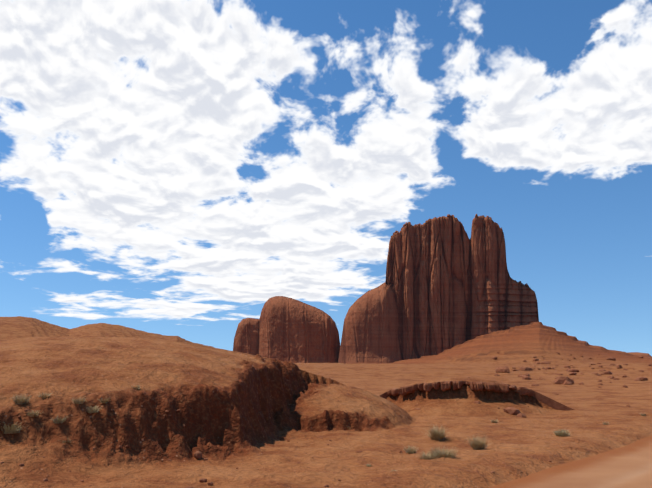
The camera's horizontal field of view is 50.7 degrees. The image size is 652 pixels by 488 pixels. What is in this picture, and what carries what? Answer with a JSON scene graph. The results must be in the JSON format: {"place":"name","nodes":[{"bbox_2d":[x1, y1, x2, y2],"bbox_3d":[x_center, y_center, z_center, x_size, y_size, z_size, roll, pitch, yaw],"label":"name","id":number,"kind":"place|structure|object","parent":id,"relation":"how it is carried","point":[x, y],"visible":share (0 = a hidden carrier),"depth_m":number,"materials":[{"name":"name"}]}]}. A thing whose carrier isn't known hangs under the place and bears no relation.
{"place":"outdoors","nodes":[
{"label":"outdoors","id":0,"kind":"place"},
{"bbox_2d":[101,397,110,402],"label":"shrub","id":1,"kind":"object","parent":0,"point":[104,401],"visible":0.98,"depth_m":14.58,"materials":[{"name":"green plant"}]},
{"bbox_2d":[0,316,651,487],"bbox_3d":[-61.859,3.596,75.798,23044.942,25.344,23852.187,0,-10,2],"label":"ground","id":2,"kind":"structure","parent":0,"point":[207,391],"depth_m":18.03,"materials":[{"name":"red soil"}]},
{"bbox_2d":[1,422,28,433],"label":"shrub","id":3,"kind":"object","parent":2,"relation":"on","point":[14,430],"visible":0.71,"depth_m":13.21,"materials":[{"name":"green plant"}]},
{"bbox_2d":[10,393,31,403],"bbox_3d":[-6.237,3.147,14.022,0.472,0.229,0.523,0,-10,2],"label":"shrub","id":4,"kind":"object","parent":2,"relation":"on","point":[21,400],"visible":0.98,"depth_m":14.00,"materials":[{"name":"green plant"}]},
{"bbox_2d":[26,410,39,416],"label":"shrub","id":5,"kind":"object","parent":2,"relation":"on","point":[33,413],"visible":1,"depth_m":13.66,"materials":[{"name":"green plant"}]},
{"bbox_2d":[37,392,51,398],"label":"shrub","id":6,"kind":"object","parent":2,"relation":"on","point":[43,396],"visible":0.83,"depth_m":14.40,"materials":[{"name":"green plant"}]},
{"bbox_2d":[51,416,66,422],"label":"shrub","id":7,"kind":"object","parent":2,"relation":"on","point":[60,420],"visible":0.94,"depth_m":13.76,"materials":[{"name":"green plant"}]},
{"bbox_2d":[72,396,83,403],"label":"shrub","id":8,"kind":"object","parent":2,"relation":"on","point":[78,402],"visible":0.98,"depth_m":14.36,"materials":[{"name":"green plant"}]},
{"bbox_2d":[85,406,101,412],"bbox_3d":[-4.851,3.431,14.323,0.393,0.164,0.426,0,-10,2],"label":"shrub","id":9,"kind":"object","parent":2,"relation":"on","point":[92,410],"visible":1,"depth_m":14.26,"materials":[{"name":"green plant"}]},
{"bbox_2d":[233,296,339,362],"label":"butte","id":10,"kind":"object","parent":2,"relation":"on","point":[283,328],"depth_m":518.91,"materials":[{"name":"red stone"}]},
{"bbox_2d":[0,393,629,487],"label":"loose stones","id":11,"kind":"object","parent":2,"relation":"on","point":[508,410],"visible":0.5,"depth_m":15.06,"materials":[{"name":"stone"}]},
{"bbox_2d":[404,446,418,453],"bbox_3d":[1.993,4.826,16.178,0.440,0.208,0.465,0,-10,2],"label":"shrub","id":12,"kind":"object","parent":2,"relation":"on","point":[408,450],"visible":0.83,"depth_m":16.17,"materials":[{"name":"green plant"}]},
{"bbox_2d":[418,451,438,459],"bbox_3d":[2.191,4.587,14.890,0.552,0.231,0.593,0,-10,2],"label":"shrub","id":13,"kind":"object","parent":2,"relation":"on","point":[428,456],"visible":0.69,"depth_m":14.82,"materials":[{"name":"green plant"}]},
{"bbox_2d":[423,424,449,439],"bbox_3d":[3.029,5.120,18.758,0.880,0.439,0.868,4,-11,-21],"label":"shrub","id":14,"kind":"object","parent":2,"relation":"on","point":[438,434],"visible":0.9,"depth_m":18.65,"materials":[{"name":"green plant"}]},
{"bbox_2d":[338,214,538,363],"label":"butte","id":15,"kind":"object","parent":2,"relation":"on","point":[448,283],"visible":0.62,"depth_m":449.39,"materials":[{"name":"red stone"}]},
{"bbox_2d":[428,445,458,457],"bbox_3d":[2.593,4.617,15.252,0.850,0.298,0.865,0,-10,2],"label":"shrub","id":16,"kind":"object","parent":2,"relation":"on","point":[442,453],"visible":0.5,"depth_m":15.11,"materials":[{"name":"green plant"}]},
{"bbox_2d":[380,377,573,410],"bbox_3d":[6.436,6.876,30.808,9.260,1.752,2.627,0,-10,2],"label":"rock ledge","id":17,"kind":"object","parent":2,"relation":"on","point":[477,386],"visible":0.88,"depth_m":30.49,"materials":[{"name":"stone"}]},
{"bbox_2d":[467,433,490,449],"bbox_3d":[3.764,4.891,17.041,0.773,0.380,0.781,-9,-14,43],"label":"shrub","id":18,"kind":"object","parent":2,"relation":"on","point":[477,444],"visible":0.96,"depth_m":16.92,"materials":[{"name":"green plant"}]},
{"bbox_2d":[554,428,570,436],"bbox_3d":[6.798,5.433,19.835,0.639,0.275,0.724,0,-10,2],"label":"shrub","id":19,"kind":"object","parent":2,"relation":"on","point":[561,433],"visible":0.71,"depth_m":19.78,"materials":[{"name":"green plant"}]},
{"bbox_2d":[491,352,651,389],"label":"talus boulders","id":20,"kind":"object","parent":2,"relation":"on","point":[558,380],"visible":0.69,"depth_m":72.14,"materials":[{"name":"stone"}]},
{"bbox_2d":[0,0,651,355],"label":"sky","id":21,"kind":"structure","parent":0,"point":[180,168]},
{"bbox_2d":[489,436,651,487],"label":"dirt road","id":22,"kind":"structure","parent":0,"point":[629,466],"depth_m":14.51,"materials":[{"name":"brown soil"}]},
{"bbox_2d":[628,352,651,356],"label":"mesa","id":23,"kind":"structure","parent":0,"point":[641,354],"depth_m":2548.24,"materials":[{"name":"red stone"}]}
]}

